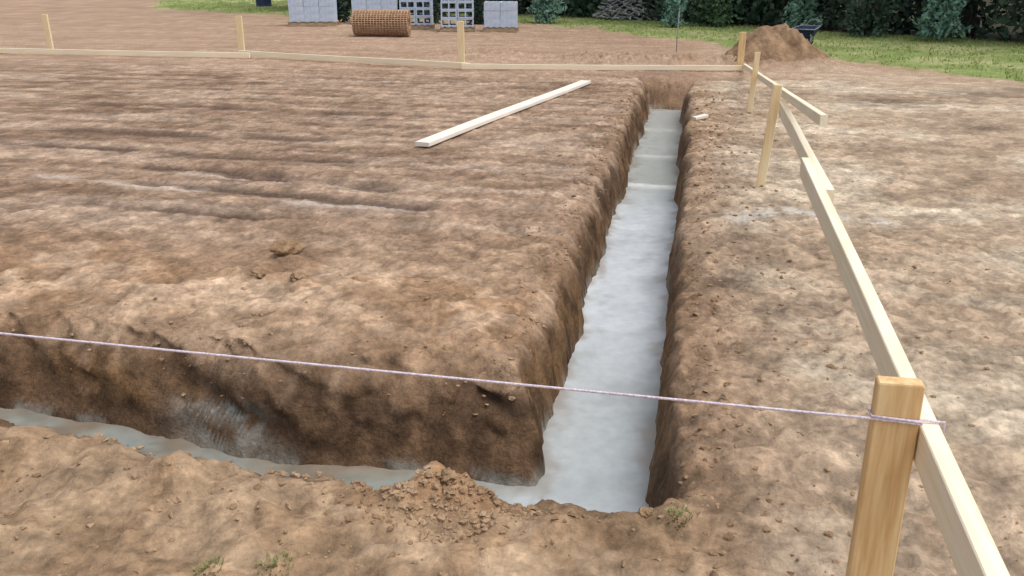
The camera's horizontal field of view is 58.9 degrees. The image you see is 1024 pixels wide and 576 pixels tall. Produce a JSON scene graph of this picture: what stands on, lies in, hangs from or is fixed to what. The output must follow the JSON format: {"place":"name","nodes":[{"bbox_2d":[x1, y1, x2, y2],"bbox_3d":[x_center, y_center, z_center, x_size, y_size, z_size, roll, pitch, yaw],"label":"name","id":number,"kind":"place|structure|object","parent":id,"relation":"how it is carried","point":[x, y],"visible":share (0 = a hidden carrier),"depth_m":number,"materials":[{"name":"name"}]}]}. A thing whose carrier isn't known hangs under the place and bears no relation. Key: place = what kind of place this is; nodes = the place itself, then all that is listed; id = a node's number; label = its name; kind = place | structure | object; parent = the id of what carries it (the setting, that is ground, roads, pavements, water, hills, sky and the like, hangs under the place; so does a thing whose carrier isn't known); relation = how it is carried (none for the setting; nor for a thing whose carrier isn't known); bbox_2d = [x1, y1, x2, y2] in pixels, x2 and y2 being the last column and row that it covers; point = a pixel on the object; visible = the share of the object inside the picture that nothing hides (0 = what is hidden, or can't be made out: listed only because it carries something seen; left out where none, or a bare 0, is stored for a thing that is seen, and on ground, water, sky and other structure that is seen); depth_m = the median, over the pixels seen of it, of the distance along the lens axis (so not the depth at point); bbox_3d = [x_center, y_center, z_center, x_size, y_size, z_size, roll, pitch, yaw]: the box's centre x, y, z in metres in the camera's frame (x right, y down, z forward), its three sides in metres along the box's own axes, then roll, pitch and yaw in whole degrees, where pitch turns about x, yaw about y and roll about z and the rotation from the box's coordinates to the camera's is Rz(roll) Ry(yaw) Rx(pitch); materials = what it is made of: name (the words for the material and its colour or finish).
{"place":"outdoors","nodes":[
{"label":"outdoors","id":0,"kind":"place"},
{"bbox_2d":[351,5,366,10],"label":"concrete block","id":1,"kind":"object","parent":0,"point":[358,7],"depth_m":24.49,"materials":[{"name":"grey concrete"}]},
{"bbox_2d":[351,0,365,4],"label":"concrete block","id":2,"kind":"object","parent":1,"relation":"on","point":[358,2],"depth_m":24.45,"materials":[{"name":"grey concrete"}]},
{"bbox_2d":[366,5,380,9],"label":"concrete block","id":3,"kind":"object","parent":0,"point":[373,7],"depth_m":24.51,"materials":[{"name":"grey concrete"}]},
{"bbox_2d":[366,0,380,4],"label":"concrete block","id":4,"kind":"object","parent":3,"relation":"on","point":[373,2],"depth_m":24.47,"materials":[{"name":"grey concrete"}]},
{"bbox_2d":[381,5,395,9],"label":"concrete block","id":5,"kind":"object","parent":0,"point":[388,7],"depth_m":24.51,"materials":[{"name":"grey concrete"}]},
{"bbox_2d":[381,0,395,4],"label":"concrete block","id":6,"kind":"object","parent":5,"relation":"on","point":[388,2],"depth_m":24.48,"materials":[{"name":"grey concrete"}]},
{"bbox_2d":[399,9,415,16],"bbox_3d":[-2.620,-6.921,22.777,0.390,0.190,0.190,0,20,0],"label":"concrete block","id":7,"kind":"object","parent":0,"point":[414,15],"depth_m":22.67,"materials":[{"name":"grey concrete"}]},
{"bbox_2d":[399,1,414,8],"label":"concrete block","id":8,"kind":"object","parent":7,"relation":"on","point":[407,7],"depth_m":22.64,"materials":[{"name":"grey concrete"}]},
{"bbox_2d":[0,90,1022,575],"bbox_3d":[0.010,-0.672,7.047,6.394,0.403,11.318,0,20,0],"label":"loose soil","id":9,"kind":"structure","parent":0,"point":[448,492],"depth_m":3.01,"materials":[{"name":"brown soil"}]},
{"bbox_2d":[440,467,457,483],"bbox_3d":[-0.208,0.622,2.993,0.063,0.043,0.079,1,20,3],"label":"dirt clod","id":10,"kind":"object","parent":9,"relation":"on","point":[448,474],"visible":1,"depth_m":2.98,"materials":[{"name":"soil"}]},
{"bbox_2d":[0,0,1023,575],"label":"ground","id":11,"kind":"structure","parent":0,"point":[130,180],"depth_m":5.04,"materials":[{"name":"soil"}]},
{"bbox_2d":[41,14,53,48],"bbox_3d":[-8.841,-4.713,17.333,0.134,0.992,0.045,5,20,12],"label":"wooden stake","id":12,"kind":"object","parent":11,"relation":"on","point":[47,31],"visible":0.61,"depth_m":17.25,"materials":[{"name":"brown wood"}]},
{"bbox_2d":[0,48,249,57],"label":"rail board","id":13,"kind":"object","parent":11,"relation":"on","point":[130,53],"visible":1,"depth_m":16.47,"materials":[{"name":"brown wood"}]},
{"bbox_2d":[189,554,224,575],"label":"weed","id":14,"kind":"object","parent":11,"relation":"on","point":[206,564],"visible":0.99,"depth_m":2.65,"materials":[{"name":"green plant"}]},
{"bbox_2d":[235,16,244,50],"bbox_3d":[-4.892,-4.390,16.394,0.110,1.013,0.045,5,20,12],"label":"wooden stake","id":15,"kind":"object","parent":11,"relation":"on","point":[240,33],"visible":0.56,"depth_m":16.30,"materials":[{"name":"brown wood"}]},
{"bbox_2d":[250,269,267,277],"bbox_3d":[-1.423,-0.072,5.114,0.125,0.069,0.088,16,25,36],"label":"dirt clod","id":16,"kind":"object","parent":11,"relation":"on","point":[258,273],"visible":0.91,"depth_m":5.09,"materials":[{"name":"soil"}]},
{"bbox_2d":[256,0,271,6],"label":"drum","id":17,"kind":"object","parent":11,"relation":"on","point":[261,3],"visible":0.9,"depth_m":33.63,"materials":[{"name":"blue paint"}]},
{"bbox_2d":[254,549,294,575],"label":"weed","id":18,"kind":"object","parent":11,"relation":"on","point":[274,560],"visible":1,"depth_m":2.67,"materials":[{"name":"green plant"}]},
{"bbox_2d":[270,239,304,255],"bbox_3d":[-1.355,-0.235,5.423,0.234,0.127,0.188,-18,27,-40],"label":"dirt clod","id":19,"kind":"object","parent":11,"relation":"on","point":[284,247],"visible":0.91,"depth_m":5.36,"materials":[{"name":"soil"}]},
{"bbox_2d":[290,272,308,281],"bbox_3d":[-1.192,-0.061,5.077,0.104,0.059,0.089,-10,22,-25],"label":"dirt clod","id":20,"kind":"object","parent":11,"relation":"on","point":[296,276],"visible":0.77,"depth_m":5.05,"materials":[{"name":"soil"}]},
{"bbox_2d":[288,20,338,25],"bbox_3d":[-5.271,-7.051,24.146,1.260,0.114,0.660,-1,20,-3],"label":"wooden pallet","id":21,"kind":"object","parent":11,"relation":"on","point":[335,23],"visible":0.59,"depth_m":23.87,"materials":[{"name":"brown wood"}]},
{"bbox_2d":[289,14,304,21],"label":"concrete block","id":22,"kind":"object","parent":21,"relation":"on","point":[296,18],"depth_m":23.80,"materials":[{"name":"grey concrete"}]},
{"bbox_2d":[288,6,303,13],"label":"concrete block","id":23,"kind":"object","parent":22,"relation":"on","point":[296,9],"depth_m":23.73,"materials":[{"name":"grey concrete"}]},
{"bbox_2d":[288,0,302,5],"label":"concrete block","id":24,"kind":"object","parent":23,"relation":"on","point":[295,2],"depth_m":23.67,"materials":[{"name":"grey concrete"}]},
{"bbox_2d":[304,14,319,21],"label":"concrete block","id":25,"kind":"object","parent":21,"relation":"on","point":[312,17],"depth_m":23.82,"materials":[{"name":"grey concrete"}]},
{"bbox_2d":[304,6,318,13],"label":"concrete block","id":26,"kind":"object","parent":25,"relation":"on","point":[311,9],"depth_m":23.75,"materials":[{"name":"grey concrete"}]},
{"bbox_2d":[303,0,318,5],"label":"concrete block","id":27,"kind":"object","parent":26,"relation":"on","point":[310,2],"depth_m":23.69,"materials":[{"name":"grey concrete"}]},
{"bbox_2d":[319,14,335,21],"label":"concrete block","id":28,"kind":"object","parent":21,"relation":"on","point":[327,18],"depth_m":23.84,"materials":[{"name":"grey concrete"}]},
{"bbox_2d":[319,6,334,13],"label":"concrete block","id":29,"kind":"object","parent":28,"relation":"on","point":[326,9],"depth_m":23.77,"materials":[{"name":"grey concrete"}]},
{"bbox_2d":[319,0,334,5],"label":"concrete block","id":30,"kind":"object","parent":29,"relation":"on","point":[326,2],"depth_m":23.71,"materials":[{"name":"grey concrete"}]},
{"bbox_2d":[0,109,681,512],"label":"concrete footing","id":31,"kind":"object","parent":11,"relation":"on","point":[598,451],"visible":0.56,"depth_m":4.74,"materials":[{"name":"grey concrete"}]},
{"bbox_2d":[337,0,351,21],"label":"shrub","id":32,"kind":"object","parent":11,"relation":"on","point":[343,14],"visible":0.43,"depth_m":25.30,"materials":[{"name":"green plant"}]},
{"bbox_2d":[238,50,469,67],"bbox_3d":[-2.791,-3.893,15.417,4.588,0.097,0.047,9,22,22],"label":"rail board","id":33,"kind":"object","parent":11,"relation":"on","point":[361,59],"visible":0.98,"depth_m":15.33,"materials":[{"name":"brown wood"}]},
{"bbox_2d":[351,10,411,35],"bbox_3d":[-2.979,-6.075,20.765,1.280,0.574,0.588,1,20,4],"label":"wire roll","id":34,"kind":"object","parent":11,"relation":"on","point":[372,22],"visible":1,"depth_m":20.55,"materials":[{"name":"metal"}]},
{"bbox_2d":[406,502,419,510],"bbox_3d":[-0.323,0.705,2.920,0.059,0.034,0.051,7,21,17],"label":"dirt clod","id":35,"kind":"object","parent":11,"relation":"on","point":[412,505],"visible":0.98,"depth_m":2.91,"materials":[{"name":"soil"}]},
{"bbox_2d":[411,23,434,28],"bbox_3d":[-2.417,-6.664,23.083,0.860,0.114,0.660,0,20,0],"label":"wooden pallet","id":36,"kind":"object","parent":11,"relation":"on","point":[432,26],"visible":0.38,"depth_m":22.80,"materials":[{"name":"brown wood"}]},
{"bbox_2d":[416,16,431,24],"bbox_3d":[-2.216,-6.742,22.847,0.390,0.190,0.190,0,20,-1],"label":"concrete block","id":37,"kind":"object","parent":36,"relation":"on","point":[423,23],"depth_m":22.78,"materials":[{"name":"grey concrete"}]},
{"bbox_2d":[415,8,431,16],"bbox_3d":[-2.219,-6.920,22.773,0.390,0.190,0.190,0,20,0],"label":"concrete block","id":38,"kind":"object","parent":37,"relation":"on","point":[423,15],"depth_m":22.71,"materials":[{"name":"grey concrete"}]},
{"bbox_2d":[415,1,431,8],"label":"concrete block","id":39,"kind":"object","parent":38,"relation":"on","point":[423,7],"depth_m":22.63,"materials":[{"name":"grey concrete"}]},
{"bbox_2d":[426,0,447,23],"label":"shrub","id":40,"kind":"object","parent":11,"relation":"on","point":[436,11],"visible":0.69,"depth_m":24.81,"materials":[{"name":"green plant"}]},
{"bbox_2d":[440,25,474,31],"bbox_3d":[-1.340,-6.424,22.424,0.860,0.114,0.660,-1,20,-2],"label":"wooden pallet","id":41,"kind":"object","parent":11,"relation":"on","point":[454,29],"visible":0.63,"depth_m":22.14,"materials":[{"name":"brown wood"}]},
{"bbox_2d":[441,18,456,26],"bbox_3d":[-1.536,-6.497,22.174,0.390,0.190,0.190,-1,20,-2],"label":"concrete block","id":42,"kind":"object","parent":41,"relation":"on","point":[448,19],"depth_m":22.09,"materials":[{"name":"grey concrete"}]},
{"bbox_2d":[441,10,456,17],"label":"concrete block","id":43,"kind":"object","parent":42,"relation":"on","point":[449,11],"depth_m":22.01,"materials":[{"name":"grey concrete"}]},
{"bbox_2d":[441,2,456,9],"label":"concrete block","id":44,"kind":"object","parent":43,"relation":"on","point":[449,8],"depth_m":21.97,"materials":[{"name":"grey concrete"}]},
{"bbox_2d":[441,0,456,1],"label":"concrete block","id":45,"kind":"object","parent":44,"relation":"on","point":[448,0],"depth_m":21.92,"materials":[{"name":"grey concrete"}]},
{"bbox_2d":[457,18,473,26],"bbox_3d":[-1.135,-6.504,22.194,0.390,0.190,0.190,-1,20,-2],"label":"concrete block","id":46,"kind":"object","parent":41,"relation":"on","point":[465,19],"depth_m":22.09,"materials":[{"name":"grey concrete"}]},
{"bbox_2d":[457,10,473,17],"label":"concrete block","id":47,"kind":"object","parent":46,"relation":"on","point":[465,11],"depth_m":22.02,"materials":[{"name":"grey concrete"}]},
{"bbox_2d":[457,2,472,9],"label":"concrete block","id":48,"kind":"object","parent":47,"relation":"on","point":[458,8],"depth_m":21.98,"materials":[{"name":"grey concrete"}]},
{"bbox_2d":[457,0,473,1],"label":"concrete block","id":49,"kind":"object","parent":48,"relation":"on","point":[465,0],"depth_m":21.93,"materials":[{"name":"grey concrete"}]},
{"bbox_2d":[457,21,464,62],"bbox_3d":[-0.835,-3.843,14.871,0.110,1.020,0.045,5,20,12],"label":"wooden stake","id":50,"kind":"object","parent":11,"relation":"on","point":[460,42],"visible":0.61,"depth_m":14.79,"materials":[{"name":"brown wood"}]},
{"bbox_2d":[464,0,488,23],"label":"shrub","id":51,"kind":"object","parent":11,"relation":"on","point":[479,12],"visible":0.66,"depth_m":24.49,"materials":[{"name":"green plant"}]},
{"bbox_2d":[483,25,518,31],"bbox_3d":[-0.269,-6.366,22.266,0.860,0.114,0.660,1,20,3],"label":"wooden pallet","id":52,"kind":"object","parent":11,"relation":"on","point":[500,29],"visible":0.71,"depth_m":21.98,"materials":[{"name":"brown wood"}]},
{"bbox_2d":[484,19,499,26],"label":"concrete block","id":53,"kind":"object","parent":52,"relation":"on","point":[491,22],"depth_m":21.95,"materials":[{"name":"grey concrete"}]},
{"bbox_2d":[484,10,499,18],"bbox_3d":[-0.483,-6.628,21.972,0.390,0.190,0.190,1,20,3],"label":"concrete block","id":54,"kind":"object","parent":53,"relation":"on","point":[491,14],"depth_m":21.89,"materials":[{"name":"grey concrete"}]},
{"bbox_2d":[484,2,499,10],"bbox_3d":[-0.476,-6.806,21.898,0.390,0.190,0.190,1,20,4],"label":"concrete block","id":55,"kind":"object","parent":54,"relation":"on","point":[491,6],"depth_m":21.81,"materials":[{"name":"grey concrete"}]},
{"bbox_2d":[500,19,516,26],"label":"concrete block","id":56,"kind":"object","parent":52,"relation":"on","point":[508,22],"depth_m":21.92,"materials":[{"name":"grey concrete"}]},
{"bbox_2d":[500,11,516,18],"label":"concrete block","id":57,"kind":"object","parent":56,"relation":"on","point":[508,14],"depth_m":21.87,"materials":[{"name":"grey concrete"}]},
{"bbox_2d":[500,2,516,10],"bbox_3d":[-0.078,-6.800,21.883,0.390,0.190,0.190,1,20,3],"label":"concrete block","id":58,"kind":"object","parent":57,"relation":"on","point":[508,6],"depth_m":21.79,"materials":[{"name":"grey concrete"}]},
{"bbox_2d":[415,80,590,146],"bbox_3d":[0.102,-2.157,10.780,0.157,0.049,5.049,8,21,21],"label":"loose plank","id":59,"kind":"object","parent":11,"relation":"on","point":[436,138],"visible":1,"depth_m":10.02,"materials":[{"name":"beige wood"}]},
{"bbox_2d":[526,0,566,22],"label":"pine sapling","id":60,"kind":"object","parent":11,"relation":"on","point":[547,7],"visible":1,"depth_m":24.81,"materials":[{"name":"green plant"}]},
{"bbox_2d":[563,0,605,17],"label":"shrub","id":61,"kind":"object","parent":11,"relation":"on","point":[585,10],"visible":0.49,"depth_m":27.52,"materials":[{"name":"green plant"}]},
{"bbox_2d":[154,0,1023,80],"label":"grass","id":62,"kind":"structure","parent":11,"relation":"on","point":[690,29],"depth_m":20.14,"materials":[{"name":"green plant"}]},
{"bbox_2d":[462,64,742,70],"bbox_3d":[1.424,-3.521,14.463,4.465,0.086,0.046,1,20,2],"label":"rail board","id":63,"kind":"object","parent":11,"relation":"on","point":[601,67],"visible":1,"depth_m":14.44,"materials":[{"name":"brown wood"}]},
{"bbox_2d":[592,0,662,20],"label":"brush heap","id":64,"kind":"object","parent":11,"relation":"on","point":[607,12],"visible":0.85,"depth_m":26.10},
{"bbox_2d":[638,506,653,518],"bbox_3d":[0.430,0.725,2.925,0.054,0.036,0.060,-6,21,-15],"label":"dirt clod","id":65,"kind":"object","parent":11,"relation":"on","point":[645,512],"visible":1,"depth_m":2.91,"materials":[{"name":"soil"}]},
{"bbox_2d":[660,0,688,27],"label":"pine sapling","id":66,"kind":"object","parent":11,"relation":"on","point":[671,15],"visible":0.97,"depth_m":23.29,"materials":[{"name":"green plant"}]},
{"bbox_2d":[676,9,679,51],"bbox_3d":[3.179,-4.838,17.399,0.036,1.000,0.032,0,20,0],"label":"marker rod","id":67,"kind":"object","parent":11,"relation":"on","point":[677,29],"visible":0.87,"depth_m":17.35,"materials":[{"name":"grey metal"}]},
{"bbox_2d":[665,503,694,529],"bbox_3d":[0.531,0.728,2.881,0.096,0.044,0.108,0,20,0],"label":"weed","id":68,"kind":"object","parent":11,"relation":"on","point":[678,513],"visible":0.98,"depth_m":2.88,"materials":[{"name":"green plant"}]},
{"bbox_2d":[343,0,1023,41],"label":"undergrowth","id":69,"kind":"object","parent":11,"relation":"on","point":[754,11],"visible":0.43,"depth_m":22.18,"materials":[{"name":"green plant"}]},
{"bbox_2d":[692,114,707,119],"bbox_3d":[2.081,-1.890,10.019,0.171,0.031,0.071,-17,25,-24],"label":"timber offcut","id":70,"kind":"object","parent":11,"relation":"on","point":[701,116],"visible":1,"depth_m":9.99,"materials":[{"name":"beige wood"}]},
{"bbox_2d":[683,0,743,27],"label":"shrub","id":71,"kind":"object","parent":11,"relation":"on","point":[714,13],"visible":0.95,"depth_m":23.59,"materials":[{"name":"green plant"}]},
{"bbox_2d":[737,32,745,70],"bbox_3d":[3.634,-3.580,14.427,0.105,0.940,0.060,4,20,10],"label":"wooden stake","id":72,"kind":"object","parent":11,"relation":"on","point":[741,48],"visible":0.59,"depth_m":14.32,"materials":[{"name":"brown wood"}]},
{"bbox_2d":[747,52,760,112],"bbox_3d":[2.760,-2.205,10.424,0.102,0.986,0.034,4,20,10],"label":"wooden stake","id":73,"kind":"object","parent":11,"relation":"on","point":[753,82],"visible":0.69,"depth_m":10.35,"materials":[{"name":"brown wood"}]},
{"bbox_2d":[743,64,827,126],"bbox_3d":[2.669,-2.208,9.597,0.055,0.069,10.132,4,16,11],"label":"rail board","id":74,"kind":"object","parent":73,"relation":"attached to","point":[815,115],"visible":0.86,"depth_m":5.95,"materials":[{"name":"brown wood"}]},
{"bbox_2d":[756,85,781,186],"bbox_3d":[1.975,-1.026,7.037,0.134,1.084,0.034,4,20,10],"label":"wooden stake","id":75,"kind":"object","parent":11,"relation":"on","point":[769,132],"visible":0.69,"depth_m":6.97,"materials":[{"name":"brown wood"}]},
{"bbox_2d":[778,102,834,203],"bbox_3d":[1.798,-0.901,5.656,0.050,0.107,2.880,4,20,11],"label":"rail board","id":76,"kind":"object","parent":75,"relation":"attached to","point":[801,145],"visible":0.77,"depth_m":5.53,"materials":[{"name":"brown wood"}]},
{"bbox_2d":[725,23,829,62],"bbox_3d":[4.478,-4.071,15.379,2.492,0.808,1.781,0,20,0],"label":"dirt mound","id":77,"kind":"object","parent":11,"relation":"on","point":[785,42],"visible":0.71,"depth_m":15.01,"materials":[{"name":"soil"}]},
{"bbox_2d":[780,0,822,27],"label":"pine sapling","id":78,"kind":"object","parent":11,"relation":"on","point":[805,9],"visible":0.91,"depth_m":22.23,"materials":[{"name":"green plant"}]},
{"bbox_2d":[792,25,820,43],"bbox_3d":[5.843,-4.991,18.043,0.494,0.418,1.281,11,23,28],"label":"wheelbarrow","id":79,"kind":"object","parent":11,"relation":"on","point":[808,32],"visible":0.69,"depth_m":17.92,"materials":[{"name":"blue paint"}]},
{"bbox_2d":[838,0,900,37],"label":"shrub","id":80,"kind":"object","parent":11,"relation":"on","point":[873,20],"visible":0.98,"depth_m":20.64,"materials":[{"name":"green plant"}]},
{"bbox_2d":[845,376,924,575],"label":"wooden stake","id":81,"kind":"object","parent":11,"relation":"on","point":[889,450],"visible":1,"depth_m":2.12,"materials":[{"name":"brown wood"}]},
{"bbox_2d":[0,332,945,434],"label":"mason string","id":82,"kind":"object","parent":81,"relation":"attached to","point":[896,420],"visible":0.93,"depth_m":2.23,"materials":[{"name":"white fabric"}]},
{"bbox_2d":[799,157,1009,575],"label":"rail board","id":83,"kind":"object","parent":81,"relation":"attached to","point":[970,543],"visible":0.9,"depth_m":2.05,"materials":[{"name":"brown wood"}]},
{"bbox_2d":[911,0,972,41],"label":"pine sapling","id":84,"kind":"object","parent":11,"relation":"on","point":[938,9],"visible":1,"depth_m":19.32,"materials":[{"name":"green plant"}]},
{"bbox_2d":[927,0,1020,36],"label":"woodland tree","id":85,"kind":"object","parent":11,"relation":"on","point":[972,18],"visible":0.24,"depth_m":20.55,"materials":[{"name":"green plant"}]}
]}

